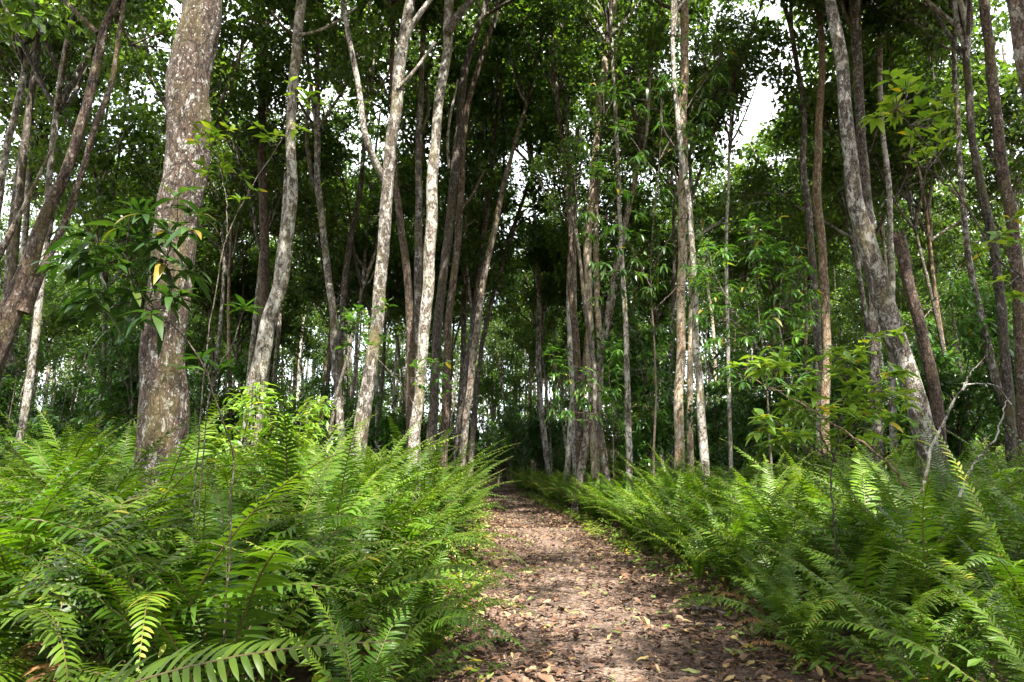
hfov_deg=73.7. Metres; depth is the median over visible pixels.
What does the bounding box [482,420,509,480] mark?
understory tree
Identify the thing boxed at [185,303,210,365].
tree
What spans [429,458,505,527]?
fern
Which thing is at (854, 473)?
fern
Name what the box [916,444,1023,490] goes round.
fern
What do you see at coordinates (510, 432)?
understory tree
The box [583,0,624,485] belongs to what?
tree
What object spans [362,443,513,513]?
fern
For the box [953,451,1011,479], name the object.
fern
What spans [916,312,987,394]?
tree
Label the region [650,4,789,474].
tree
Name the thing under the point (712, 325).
tree
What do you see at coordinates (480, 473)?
fern
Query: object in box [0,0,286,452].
tree
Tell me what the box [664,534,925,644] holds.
fern
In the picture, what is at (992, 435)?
understory tree
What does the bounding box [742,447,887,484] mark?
fern
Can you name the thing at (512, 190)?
tree
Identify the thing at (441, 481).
fern
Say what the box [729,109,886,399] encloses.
tree
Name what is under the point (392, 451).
fern
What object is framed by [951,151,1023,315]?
tree
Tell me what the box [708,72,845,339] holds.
tree
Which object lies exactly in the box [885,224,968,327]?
tree
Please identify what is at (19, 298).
tree
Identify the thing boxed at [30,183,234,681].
sapling
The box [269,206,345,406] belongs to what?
tree
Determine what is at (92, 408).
understory tree
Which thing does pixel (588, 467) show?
shrub
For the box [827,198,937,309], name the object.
tree
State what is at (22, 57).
tree
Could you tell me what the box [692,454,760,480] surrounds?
fern
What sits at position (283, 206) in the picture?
dead tree
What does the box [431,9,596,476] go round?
tree
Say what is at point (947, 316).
tree
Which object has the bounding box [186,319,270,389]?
tree
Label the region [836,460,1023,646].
fern
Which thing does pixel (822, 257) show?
tree
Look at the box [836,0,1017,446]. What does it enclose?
tree
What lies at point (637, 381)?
understory tree
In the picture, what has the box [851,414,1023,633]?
fern
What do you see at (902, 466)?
fern
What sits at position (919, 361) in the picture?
understory tree
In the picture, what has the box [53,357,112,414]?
tree
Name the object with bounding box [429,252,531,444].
tree
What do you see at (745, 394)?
understory tree
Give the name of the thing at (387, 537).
fern
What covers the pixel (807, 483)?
fern
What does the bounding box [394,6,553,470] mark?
tree
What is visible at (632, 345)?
tree
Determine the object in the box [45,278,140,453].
understory tree
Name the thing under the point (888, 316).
tree
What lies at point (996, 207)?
tree
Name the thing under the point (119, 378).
understory tree
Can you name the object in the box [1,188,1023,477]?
woods
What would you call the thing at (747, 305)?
tree
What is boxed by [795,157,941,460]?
tree
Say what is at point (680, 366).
tree
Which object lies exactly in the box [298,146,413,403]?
tree
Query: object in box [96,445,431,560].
fern
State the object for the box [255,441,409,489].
fern
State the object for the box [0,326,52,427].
understory tree
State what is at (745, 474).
fern
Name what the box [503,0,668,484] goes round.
tree
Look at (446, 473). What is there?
fern
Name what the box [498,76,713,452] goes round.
tree
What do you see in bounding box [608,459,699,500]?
fern
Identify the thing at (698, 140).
understory tree
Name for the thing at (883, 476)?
fern
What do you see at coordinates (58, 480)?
fern
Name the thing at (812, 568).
fern
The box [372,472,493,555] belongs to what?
fern
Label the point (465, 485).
fern
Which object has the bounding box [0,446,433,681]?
fern
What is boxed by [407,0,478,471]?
tree
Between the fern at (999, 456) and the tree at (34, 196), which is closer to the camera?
the fern at (999, 456)
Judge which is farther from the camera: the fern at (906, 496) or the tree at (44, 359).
the tree at (44, 359)
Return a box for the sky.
[0,0,1023,457]
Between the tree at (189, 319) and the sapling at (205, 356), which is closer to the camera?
the sapling at (205, 356)
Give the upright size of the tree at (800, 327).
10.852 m
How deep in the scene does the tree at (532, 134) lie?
26.82 m
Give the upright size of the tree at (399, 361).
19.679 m
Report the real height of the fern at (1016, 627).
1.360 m
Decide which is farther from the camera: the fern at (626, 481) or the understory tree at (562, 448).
the understory tree at (562, 448)
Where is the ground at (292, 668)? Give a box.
[0,472,1014,681]
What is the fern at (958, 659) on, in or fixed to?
on the ground at (292, 668)
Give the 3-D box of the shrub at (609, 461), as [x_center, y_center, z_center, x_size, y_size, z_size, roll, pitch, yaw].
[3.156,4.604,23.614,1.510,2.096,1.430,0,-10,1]
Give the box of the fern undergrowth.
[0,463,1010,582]
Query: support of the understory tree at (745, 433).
on the ground at (292, 668)
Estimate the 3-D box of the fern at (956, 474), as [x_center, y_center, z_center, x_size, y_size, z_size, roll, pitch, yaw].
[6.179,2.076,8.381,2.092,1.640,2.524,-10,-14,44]
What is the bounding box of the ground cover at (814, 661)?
[2,479,1015,681]
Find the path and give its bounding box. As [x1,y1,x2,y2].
[434,482,821,681]
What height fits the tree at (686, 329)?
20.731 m
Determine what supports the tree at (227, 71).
on the ground at (292, 668)
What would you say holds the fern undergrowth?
on the ground at (292, 668)
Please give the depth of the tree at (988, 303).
44.17 m
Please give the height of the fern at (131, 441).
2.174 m
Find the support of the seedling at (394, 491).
on the ground at (292, 668)
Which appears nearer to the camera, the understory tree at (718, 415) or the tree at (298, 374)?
the understory tree at (718, 415)
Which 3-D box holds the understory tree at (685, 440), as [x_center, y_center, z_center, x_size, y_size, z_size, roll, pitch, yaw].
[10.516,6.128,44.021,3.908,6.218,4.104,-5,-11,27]
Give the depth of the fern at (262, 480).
6.95 m
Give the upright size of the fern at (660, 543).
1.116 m
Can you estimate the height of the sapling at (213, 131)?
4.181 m
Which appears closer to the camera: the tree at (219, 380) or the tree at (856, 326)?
the tree at (856, 326)
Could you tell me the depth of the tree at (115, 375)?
58.76 m
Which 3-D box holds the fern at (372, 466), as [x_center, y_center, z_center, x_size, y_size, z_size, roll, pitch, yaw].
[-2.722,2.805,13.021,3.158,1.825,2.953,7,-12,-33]
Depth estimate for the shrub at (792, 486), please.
10.27 m
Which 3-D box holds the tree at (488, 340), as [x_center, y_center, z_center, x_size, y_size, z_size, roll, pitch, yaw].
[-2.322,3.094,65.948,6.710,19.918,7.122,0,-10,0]
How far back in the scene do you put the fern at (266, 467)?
8.03 m
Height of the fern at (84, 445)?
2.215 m
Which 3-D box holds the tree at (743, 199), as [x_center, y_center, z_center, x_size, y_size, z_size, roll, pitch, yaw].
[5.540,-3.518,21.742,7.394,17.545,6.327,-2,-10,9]
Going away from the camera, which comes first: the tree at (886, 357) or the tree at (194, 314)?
the tree at (194, 314)
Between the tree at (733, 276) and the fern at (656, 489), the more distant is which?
the tree at (733, 276)
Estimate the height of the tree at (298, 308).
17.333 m
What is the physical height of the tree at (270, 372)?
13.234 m
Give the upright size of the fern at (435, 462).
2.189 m
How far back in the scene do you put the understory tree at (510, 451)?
46.74 m
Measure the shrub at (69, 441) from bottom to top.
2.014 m
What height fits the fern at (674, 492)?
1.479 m
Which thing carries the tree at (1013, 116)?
on the ground at (292, 668)
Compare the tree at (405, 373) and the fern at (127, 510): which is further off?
the tree at (405, 373)
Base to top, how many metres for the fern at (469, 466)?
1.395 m
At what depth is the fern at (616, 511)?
11.47 m
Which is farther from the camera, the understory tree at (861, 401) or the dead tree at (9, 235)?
the understory tree at (861, 401)
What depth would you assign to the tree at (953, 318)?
43.46 m
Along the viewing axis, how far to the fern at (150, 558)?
4.63 m
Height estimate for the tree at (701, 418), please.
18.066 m
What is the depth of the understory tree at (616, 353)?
17.00 m
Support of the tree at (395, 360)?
on the ground at (292, 668)
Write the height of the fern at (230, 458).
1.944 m
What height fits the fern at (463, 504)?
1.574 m
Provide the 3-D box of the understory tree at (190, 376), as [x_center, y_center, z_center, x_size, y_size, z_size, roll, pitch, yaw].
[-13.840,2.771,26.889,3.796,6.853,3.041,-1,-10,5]
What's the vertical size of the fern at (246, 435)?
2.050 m
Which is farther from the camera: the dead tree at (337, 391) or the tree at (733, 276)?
the tree at (733, 276)
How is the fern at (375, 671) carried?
on the ground at (292, 668)
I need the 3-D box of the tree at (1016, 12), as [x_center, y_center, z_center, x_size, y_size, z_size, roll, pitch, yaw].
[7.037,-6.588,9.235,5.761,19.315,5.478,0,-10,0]
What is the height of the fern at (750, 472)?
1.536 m
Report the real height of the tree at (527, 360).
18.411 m
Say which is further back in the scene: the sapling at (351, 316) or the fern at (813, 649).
the sapling at (351, 316)
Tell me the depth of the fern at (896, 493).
8.64 m
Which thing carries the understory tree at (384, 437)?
on the ground at (292, 668)
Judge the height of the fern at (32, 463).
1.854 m
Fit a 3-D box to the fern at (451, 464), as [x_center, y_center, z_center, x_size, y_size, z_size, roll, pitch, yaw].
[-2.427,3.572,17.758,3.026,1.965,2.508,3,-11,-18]
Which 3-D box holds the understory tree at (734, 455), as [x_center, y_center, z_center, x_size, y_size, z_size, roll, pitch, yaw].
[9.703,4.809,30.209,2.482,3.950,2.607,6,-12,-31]
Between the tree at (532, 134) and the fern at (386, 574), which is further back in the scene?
the tree at (532, 134)
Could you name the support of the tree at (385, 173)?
on the ground at (292, 668)
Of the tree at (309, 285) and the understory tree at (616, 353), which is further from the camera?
the tree at (309, 285)
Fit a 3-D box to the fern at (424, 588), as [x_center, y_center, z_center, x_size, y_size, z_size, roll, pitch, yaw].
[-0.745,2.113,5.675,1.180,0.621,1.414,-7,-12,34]
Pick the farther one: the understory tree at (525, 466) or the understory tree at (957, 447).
the understory tree at (525, 466)
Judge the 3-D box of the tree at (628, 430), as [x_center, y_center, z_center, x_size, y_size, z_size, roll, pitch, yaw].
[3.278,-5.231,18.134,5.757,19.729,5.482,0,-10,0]
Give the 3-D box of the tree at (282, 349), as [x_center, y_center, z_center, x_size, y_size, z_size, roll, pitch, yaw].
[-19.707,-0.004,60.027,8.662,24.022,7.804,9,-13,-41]
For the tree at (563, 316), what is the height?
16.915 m
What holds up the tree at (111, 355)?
on the ground at (292, 668)
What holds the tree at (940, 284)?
on the ground at (292, 668)
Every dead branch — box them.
[751,377,907,486]
[919,355,1011,497]
[958,397,1009,497]
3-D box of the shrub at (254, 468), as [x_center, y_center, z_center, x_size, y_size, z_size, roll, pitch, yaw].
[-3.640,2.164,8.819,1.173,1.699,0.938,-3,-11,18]
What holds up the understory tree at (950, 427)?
on the ground at (292, 668)
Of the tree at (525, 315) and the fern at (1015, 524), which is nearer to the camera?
the fern at (1015, 524)
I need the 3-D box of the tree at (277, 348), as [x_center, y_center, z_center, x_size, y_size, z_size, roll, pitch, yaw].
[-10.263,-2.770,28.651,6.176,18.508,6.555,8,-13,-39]
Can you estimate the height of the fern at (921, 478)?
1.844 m
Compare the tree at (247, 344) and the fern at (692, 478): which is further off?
the tree at (247, 344)
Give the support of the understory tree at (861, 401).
on the ground at (292, 668)
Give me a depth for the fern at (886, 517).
5.78 m
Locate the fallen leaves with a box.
[75,482,998,681]
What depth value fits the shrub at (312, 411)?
13.45 m
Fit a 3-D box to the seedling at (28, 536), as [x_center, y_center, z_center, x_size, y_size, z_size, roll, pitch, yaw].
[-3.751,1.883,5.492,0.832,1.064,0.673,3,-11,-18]
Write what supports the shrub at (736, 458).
on the ground at (292, 668)
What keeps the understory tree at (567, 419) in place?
on the ground at (292, 668)
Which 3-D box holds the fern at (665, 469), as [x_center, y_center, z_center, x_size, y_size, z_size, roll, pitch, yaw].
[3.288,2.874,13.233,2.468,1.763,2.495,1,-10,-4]
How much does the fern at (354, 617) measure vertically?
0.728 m
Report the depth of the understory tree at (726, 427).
28.35 m
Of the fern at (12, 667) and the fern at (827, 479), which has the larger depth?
the fern at (827, 479)
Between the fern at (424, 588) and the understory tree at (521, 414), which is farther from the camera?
the understory tree at (521, 414)
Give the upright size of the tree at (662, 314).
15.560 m
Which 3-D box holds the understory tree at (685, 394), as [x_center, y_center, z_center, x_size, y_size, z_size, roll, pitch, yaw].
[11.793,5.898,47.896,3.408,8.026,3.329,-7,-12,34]
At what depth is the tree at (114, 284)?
38.50 m
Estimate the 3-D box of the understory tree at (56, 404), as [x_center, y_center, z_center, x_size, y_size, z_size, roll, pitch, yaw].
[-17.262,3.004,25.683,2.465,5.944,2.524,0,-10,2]
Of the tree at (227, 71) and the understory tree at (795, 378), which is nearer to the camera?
the tree at (227, 71)
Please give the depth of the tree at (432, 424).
18.92 m
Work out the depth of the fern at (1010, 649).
3.48 m
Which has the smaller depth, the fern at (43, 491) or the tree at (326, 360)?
the fern at (43, 491)
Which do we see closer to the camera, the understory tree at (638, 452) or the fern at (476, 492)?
the fern at (476, 492)
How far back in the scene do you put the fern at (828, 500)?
8.59 m
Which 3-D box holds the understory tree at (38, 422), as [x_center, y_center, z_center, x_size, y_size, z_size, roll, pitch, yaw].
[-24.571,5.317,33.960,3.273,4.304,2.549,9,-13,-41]
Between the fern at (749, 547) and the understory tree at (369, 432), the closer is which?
the fern at (749, 547)
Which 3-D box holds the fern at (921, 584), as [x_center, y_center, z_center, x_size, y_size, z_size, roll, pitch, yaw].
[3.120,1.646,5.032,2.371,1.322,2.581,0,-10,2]
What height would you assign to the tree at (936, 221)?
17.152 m
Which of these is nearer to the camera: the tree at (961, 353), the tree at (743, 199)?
the tree at (743, 199)
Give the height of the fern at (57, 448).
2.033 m
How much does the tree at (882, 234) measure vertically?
22.175 m
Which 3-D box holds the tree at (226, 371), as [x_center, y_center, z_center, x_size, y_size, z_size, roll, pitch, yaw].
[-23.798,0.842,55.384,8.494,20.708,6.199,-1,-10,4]
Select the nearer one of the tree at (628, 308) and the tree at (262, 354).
the tree at (262, 354)
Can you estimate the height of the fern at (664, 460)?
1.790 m
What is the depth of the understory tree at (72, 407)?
37.69 m
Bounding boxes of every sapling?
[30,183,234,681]
[173,294,262,680]
[184,76,326,559]
[334,298,456,520]
[723,325,932,643]
[858,68,1023,303]
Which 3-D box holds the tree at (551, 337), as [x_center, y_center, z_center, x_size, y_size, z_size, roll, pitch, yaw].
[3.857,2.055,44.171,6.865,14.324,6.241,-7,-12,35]
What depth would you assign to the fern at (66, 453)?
5.99 m
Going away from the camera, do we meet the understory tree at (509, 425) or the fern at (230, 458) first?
the fern at (230, 458)
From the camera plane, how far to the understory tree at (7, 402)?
18.30 m
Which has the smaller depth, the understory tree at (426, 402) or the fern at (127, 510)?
the fern at (127, 510)
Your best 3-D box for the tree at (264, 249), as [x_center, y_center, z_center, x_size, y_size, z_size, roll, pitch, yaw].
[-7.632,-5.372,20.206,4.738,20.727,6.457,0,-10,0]
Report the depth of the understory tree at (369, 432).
36.98 m
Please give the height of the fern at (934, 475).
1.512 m
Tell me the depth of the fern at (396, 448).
12.44 m
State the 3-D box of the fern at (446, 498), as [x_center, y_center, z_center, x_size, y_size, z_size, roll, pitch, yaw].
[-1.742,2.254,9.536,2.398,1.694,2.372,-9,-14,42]
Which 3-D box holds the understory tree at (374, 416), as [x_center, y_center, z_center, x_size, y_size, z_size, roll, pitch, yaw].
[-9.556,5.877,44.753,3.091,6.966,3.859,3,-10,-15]
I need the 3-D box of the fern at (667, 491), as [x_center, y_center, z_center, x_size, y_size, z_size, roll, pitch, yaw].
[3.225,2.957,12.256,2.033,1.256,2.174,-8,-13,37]
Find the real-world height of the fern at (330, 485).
2.032 m
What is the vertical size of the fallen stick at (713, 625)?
0.057 m
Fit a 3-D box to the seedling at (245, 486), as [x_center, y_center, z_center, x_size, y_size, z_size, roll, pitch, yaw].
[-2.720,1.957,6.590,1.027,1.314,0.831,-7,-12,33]
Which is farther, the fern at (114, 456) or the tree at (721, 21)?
the tree at (721, 21)
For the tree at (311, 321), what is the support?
on the ground at (292, 668)
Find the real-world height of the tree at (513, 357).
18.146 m
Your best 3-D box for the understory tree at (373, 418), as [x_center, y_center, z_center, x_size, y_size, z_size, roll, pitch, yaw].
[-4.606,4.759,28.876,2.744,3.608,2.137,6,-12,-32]
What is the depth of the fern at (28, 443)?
14.55 m
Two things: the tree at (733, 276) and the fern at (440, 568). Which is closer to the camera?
the fern at (440, 568)
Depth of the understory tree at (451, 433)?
39.93 m
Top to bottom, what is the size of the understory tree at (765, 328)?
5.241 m
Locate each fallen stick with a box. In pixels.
[684,606,733,615]
[686,622,749,628]
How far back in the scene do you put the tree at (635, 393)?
47.47 m
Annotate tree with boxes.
[0,0,124,297]
[0,0,126,380]
[0,0,133,221]
[0,0,174,448]
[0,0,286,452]
[0,2,101,430]
[0,37,220,447]
[0,83,125,432]
[0,150,51,259]
[0,178,78,292]
[0,193,66,338]
[0,207,102,390]
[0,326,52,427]
[0,336,57,465]
[15,299,68,375]
[15,410,60,452]
[17,379,63,446]
[27,338,100,453]
[28,382,86,431]
[41,197,141,400]
[43,230,87,409]
[45,0,329,163]
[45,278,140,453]
[46,211,146,383]
[49,284,101,419]
[50,259,143,422]
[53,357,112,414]
[59,378,124,451]
[63,225,113,383]
[63,382,94,423]
[69,104,165,374]
[75,86,276,328]
[85,266,204,444]
[88,334,123,380]
[92,131,254,309]
[94,253,193,330]
[98,358,128,408]
[107,327,201,407]
[109,47,312,425]
[116,42,309,420]
[117,322,202,364]
[134,0,221,520]
[146,162,275,384]
[146,212,320,387]
[150,11,360,383]
[184,183,250,356]
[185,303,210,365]
[185,311,245,395]
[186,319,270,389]
[186,370,205,416]
[187,336,281,450]
[188,296,237,405]
[188,297,247,366]
[188,402,198,438]
[189,330,241,394]
[189,369,208,433]
[189,407,225,445]
[191,308,240,411]
[201,235,321,436]
[211,84,363,438]
[216,256,290,369]
[227,360,295,409]
[231,346,293,385]
[235,0,423,458]
[235,212,374,448]
[241,0,357,447]
[247,0,338,329]
[251,2,419,450]
[262,172,286,436]
[267,122,444,455]
[267,347,380,452]
[267,371,323,434]
[268,57,450,446]
[268,386,322,458]
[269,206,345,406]
[270,234,324,386]
[274,258,359,400]
[293,317,346,427]
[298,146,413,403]
[307,142,462,452]
[312,307,364,427]
[318,385,405,471]
[320,0,543,459]
[322,412,373,448]
[323,0,464,449]
[325,343,352,457]
[341,0,436,470]
[342,97,445,452]
[344,420,381,451]
[347,348,404,441]
[348,154,463,418]
[353,389,388,450]
[357,203,489,439]
[358,327,429,394]
[370,414,436,463]
[379,367,440,463]
[382,313,433,434]
[389,216,413,447]
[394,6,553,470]
[396,388,437,438]
[400,318,469,474]
[404,14,575,469]
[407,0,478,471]
[410,95,527,473]
[413,203,487,338]
[414,0,464,452]
[424,420,468,471]
[425,0,552,479]
[425,170,532,326]
[428,3,559,469]
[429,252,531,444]
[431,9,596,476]
[436,399,480,462]
[439,0,502,472]
[451,279,531,480]
[453,320,535,478]
[456,303,496,449]
[456,317,515,452]
[458,0,617,476]
[467,405,489,457]
[467,441,487,473]
[468,21,571,477]
[470,172,592,465]
[478,416,494,478]
[480,328,535,405]
[481,418,496,478]
[482,412,520,477]
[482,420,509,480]
[485,398,518,482]
[486,194,563,470]
[491,400,522,462]
[492,284,548,457]
[493,61,677,423]
[493,386,538,475]
[494,202,532,468]
[497,389,528,419]
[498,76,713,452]
[499,2,579,476]
[499,55,644,481]
[500,0,697,473]
[502,191,609,471]
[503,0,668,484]
[503,299,615,454]
[505,414,528,482]
[508,418,529,471]
[512,280,581,471]
[512,302,567,446]
[512,388,548,472]
[516,394,569,474]
[519,96,627,520]
[520,284,579,421]
[530,0,761,514]
[542,337,672,484]
[548,412,586,455]
[552,436,571,463]
[555,412,608,468]
[558,245,656,458]
[565,301,656,387]
[567,0,779,472]
[568,0,800,471]
[573,19,748,481]
[578,268,667,450]
[582,268,705,468]
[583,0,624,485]
[583,0,657,489]
[587,359,664,413]
[590,150,677,470]
[594,0,730,493]
[598,349,683,478]
[600,247,660,325]
[602,404,614,458]
[603,375,641,468]
[608,200,702,470]
[635,356,686,384]
[637,286,730,381]
[643,306,712,399]
[647,394,695,459]
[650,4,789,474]
[652,113,798,393]
[660,0,709,500]
[661,153,734,469]
[663,237,738,403]
[663,373,695,467]
[666,358,750,470]
[674,401,735,470]
[684,213,826,482]
[694,109,847,381]
[694,311,771,396]
[694,411,746,470]
[696,252,759,396]
[699,241,835,394]
[705,1,1013,363]
[705,267,766,447]
[705,289,785,381]
[705,394,725,459]
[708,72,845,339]
[709,338,870,471]
[709,395,799,482]
[710,384,757,451]
[714,349,775,456]
[718,254,828,421]
[721,380,772,457]
[722,248,832,350]
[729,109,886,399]
[730,314,800,395]
[732,0,821,458]
[750,40,929,404]
[751,340,813,453]
[757,10,985,385]
[759,318,838,400]
[760,0,842,463]
[764,367,867,469]
[769,303,848,364]
[780,0,1009,348]
[788,266,880,442]
[788,298,860,359]
[789,263,888,406]
[793,0,940,466]
[793,0,1006,425]
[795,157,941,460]
[803,238,858,463]
[824,0,903,470]
[824,51,1023,406]
[825,0,948,496]
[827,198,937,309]
[830,201,964,350]
[830,218,945,343]
[830,337,905,471]
[831,318,962,468]
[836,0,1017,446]
[838,0,1018,477]
[845,174,1005,305]
[848,337,916,425]
[866,0,1023,263]
[866,219,966,339]
[866,331,946,471]
[884,372,996,469]
[885,139,1023,459]
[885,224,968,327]
[887,362,979,451]
[893,224,951,480]
[893,323,1012,477]
[905,165,1023,444]
[909,317,959,372]
[915,244,967,331]
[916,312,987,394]
[927,227,1023,457]
[931,312,981,449]
[940,220,1022,334]
[942,281,1014,373]
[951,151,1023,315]
[956,264,1012,328]
[974,392,1004,466]
[979,0,1023,473]
[980,399,1004,459]
[986,298,1015,371]
[1006,0,1023,103]
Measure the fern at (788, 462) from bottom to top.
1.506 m
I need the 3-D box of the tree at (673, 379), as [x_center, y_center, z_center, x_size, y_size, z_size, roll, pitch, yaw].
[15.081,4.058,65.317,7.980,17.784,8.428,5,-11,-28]
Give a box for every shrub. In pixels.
[18,395,113,454]
[50,427,106,457]
[192,381,326,479]
[199,443,272,506]
[269,394,350,467]
[481,462,491,480]
[507,456,522,486]
[551,449,572,473]
[570,444,590,479]
[587,444,623,478]
[609,458,637,478]
[714,446,743,474]
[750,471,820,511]
[754,440,773,470]
[767,398,871,492]
[884,432,921,481]
[971,441,1005,464]
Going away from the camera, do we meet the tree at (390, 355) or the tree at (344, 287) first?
the tree at (344, 287)
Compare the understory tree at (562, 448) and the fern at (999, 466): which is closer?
the fern at (999, 466)
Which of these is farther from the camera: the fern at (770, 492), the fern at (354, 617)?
the fern at (770, 492)
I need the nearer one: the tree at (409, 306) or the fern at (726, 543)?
the fern at (726, 543)
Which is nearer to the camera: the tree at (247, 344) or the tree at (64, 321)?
the tree at (64, 321)
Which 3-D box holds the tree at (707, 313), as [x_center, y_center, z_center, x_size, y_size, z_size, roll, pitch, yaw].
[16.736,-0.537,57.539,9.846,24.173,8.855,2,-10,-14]
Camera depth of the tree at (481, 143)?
24.94 m
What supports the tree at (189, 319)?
on the ground at (292, 668)
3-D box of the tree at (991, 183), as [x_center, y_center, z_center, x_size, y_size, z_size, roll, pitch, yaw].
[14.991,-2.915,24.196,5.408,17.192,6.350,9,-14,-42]
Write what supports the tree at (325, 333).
on the ground at (292, 668)
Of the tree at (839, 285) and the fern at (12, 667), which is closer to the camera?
the fern at (12, 667)
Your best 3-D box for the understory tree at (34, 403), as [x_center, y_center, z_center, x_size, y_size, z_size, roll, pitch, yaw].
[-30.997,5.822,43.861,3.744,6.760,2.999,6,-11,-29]
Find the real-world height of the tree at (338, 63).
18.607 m
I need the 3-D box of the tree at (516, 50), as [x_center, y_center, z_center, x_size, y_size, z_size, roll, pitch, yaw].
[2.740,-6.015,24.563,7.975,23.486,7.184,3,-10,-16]
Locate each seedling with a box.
[6,508,47,566]
[73,492,134,646]
[213,474,274,560]
[368,481,426,547]
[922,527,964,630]
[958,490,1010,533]
[978,475,1023,489]
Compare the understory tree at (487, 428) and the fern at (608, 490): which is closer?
the fern at (608, 490)
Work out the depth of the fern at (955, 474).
8.15 m
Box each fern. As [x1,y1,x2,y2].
[0,400,358,544]
[0,405,239,499]
[0,412,193,481]
[0,414,183,572]
[0,415,232,561]
[0,417,253,561]
[0,418,133,481]
[0,420,272,526]
[0,425,116,467]
[0,427,110,513]
[0,434,286,650]
[0,438,22,466]
[0,438,141,521]
[0,443,27,494]
[0,445,130,495]
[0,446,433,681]
[0,450,179,655]
[0,451,77,485]
[0,451,206,503]
[0,464,263,681]
[0,466,510,681]
[0,470,254,618]
[0,478,393,661]
[0,480,204,562]
[0,483,370,681]
[0,484,422,629]
[0,489,246,681]
[1,422,116,473]
[2,418,212,477]
[2,518,272,680]
[3,431,262,481]
[11,475,409,671]
[59,420,218,464]
[83,446,352,510]
[86,455,269,518]
[87,394,272,497]
[87,634,395,681]
[94,445,322,527]
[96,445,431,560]
[103,381,461,640]
[154,406,463,601]
[186,431,350,489]
[188,446,383,497]
[189,418,391,530]
[190,423,301,481]
[190,425,327,469]
[190,465,495,637]
[197,499,517,622]
[198,435,464,560]
[218,426,449,524]
[223,423,533,658]
[223,563,443,681]
[224,443,380,482]
[233,424,390,467]
[234,423,455,502]
[239,419,302,476]
[240,538,520,681]
[252,425,371,459]
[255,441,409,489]
[265,469,527,603]
[271,422,446,512]
[295,437,446,487]
[297,417,439,479]
[298,442,404,493]
[301,444,455,481]
[302,564,498,681]
[319,440,473,532]
[328,439,514,510]
[332,433,437,471]
[339,517,550,655]
[355,556,508,615]
[358,448,509,556]
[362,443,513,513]
[364,412,517,502]
[367,435,502,482]
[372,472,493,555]
[376,445,397,470]
[387,454,474,497]
[399,462,512,513]
[403,501,487,596]
[405,458,494,511]
[427,438,513,497]
[429,448,501,485]
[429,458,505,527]
[430,465,492,506]
[431,439,478,473]
[566,475,602,521]
[566,476,614,513]
[583,477,656,545]
[584,470,657,520]
[586,459,671,498]
[589,448,694,491]
[590,446,696,481]
[591,454,752,521]
[593,454,651,488]
[593,456,670,524]
[598,486,713,549]
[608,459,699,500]
[614,456,741,550]
[615,469,711,486]
[621,444,718,498]
[627,485,728,565]
[631,470,742,508]
[632,457,756,521]
[636,500,761,566]
[638,467,838,599]
[639,452,741,474]
[640,451,744,486]
[647,512,865,596]
[650,451,813,574]
[655,453,838,565]
[655,457,838,525]
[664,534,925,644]
[666,453,855,573]
[666,468,762,487]
[668,458,761,486]
[670,465,761,484]
[677,438,926,553]
[682,456,833,489]
[683,495,774,587]
[689,442,767,494]
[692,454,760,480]
[694,458,836,498]
[703,529,834,619]
[708,446,900,614]
[710,444,834,489]
[713,461,779,485]
[713,526,1022,659]
[715,429,1023,614]
[730,475,1023,642]
[734,569,895,660]
[737,449,797,480]
[739,447,899,509]
[740,458,850,482]
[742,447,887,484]
[744,449,785,480]
[745,457,1023,629]
[750,490,878,619]
[751,457,840,496]
[752,455,1023,605]
[759,464,1023,616]
[763,449,917,483]
[764,545,1023,681]
[768,488,967,548]
[777,561,1023,681]
[781,442,914,479]
[782,463,919,523]
[786,455,861,493]
[788,443,943,509]
[792,435,1021,548]
[801,450,954,502]
[826,535,1023,681]
[827,457,953,528]
[834,610,1023,681]
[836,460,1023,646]
[839,452,1023,533]
[847,447,1023,590]
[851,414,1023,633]
[852,449,922,485]
[856,442,981,492]
[873,442,968,481]
[883,425,1023,556]
[897,492,1022,580]
[908,442,979,482]
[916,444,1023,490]
[918,443,1023,510]
[919,455,988,499]
[920,451,994,490]
[920,464,1023,494]
[946,415,1023,551]
[946,429,1023,541]
[947,431,1023,495]
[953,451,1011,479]
[967,441,997,475]
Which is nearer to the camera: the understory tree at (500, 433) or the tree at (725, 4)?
the tree at (725, 4)
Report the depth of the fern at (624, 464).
16.89 m
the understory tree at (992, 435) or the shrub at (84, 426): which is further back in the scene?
the understory tree at (992, 435)
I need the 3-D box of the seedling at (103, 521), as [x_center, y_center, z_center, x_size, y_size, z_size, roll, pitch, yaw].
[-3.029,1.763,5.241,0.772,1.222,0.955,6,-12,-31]
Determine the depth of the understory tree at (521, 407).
38.03 m
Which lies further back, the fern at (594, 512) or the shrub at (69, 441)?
the fern at (594, 512)
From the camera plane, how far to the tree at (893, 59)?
20.38 m
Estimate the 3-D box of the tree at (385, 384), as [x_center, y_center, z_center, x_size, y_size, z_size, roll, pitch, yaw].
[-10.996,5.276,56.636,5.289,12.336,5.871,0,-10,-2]
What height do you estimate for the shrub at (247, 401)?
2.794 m
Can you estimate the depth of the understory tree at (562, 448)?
41.88 m
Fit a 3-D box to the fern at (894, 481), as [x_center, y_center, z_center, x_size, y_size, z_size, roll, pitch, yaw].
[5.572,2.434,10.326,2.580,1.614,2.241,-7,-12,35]
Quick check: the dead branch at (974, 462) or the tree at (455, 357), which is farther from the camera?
the tree at (455, 357)
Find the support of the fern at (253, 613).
on the ground at (292, 668)
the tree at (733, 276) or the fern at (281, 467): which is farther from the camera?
the tree at (733, 276)
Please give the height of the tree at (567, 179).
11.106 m
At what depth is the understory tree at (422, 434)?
25.23 m
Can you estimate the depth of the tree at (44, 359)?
60.59 m
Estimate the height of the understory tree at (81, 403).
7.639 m

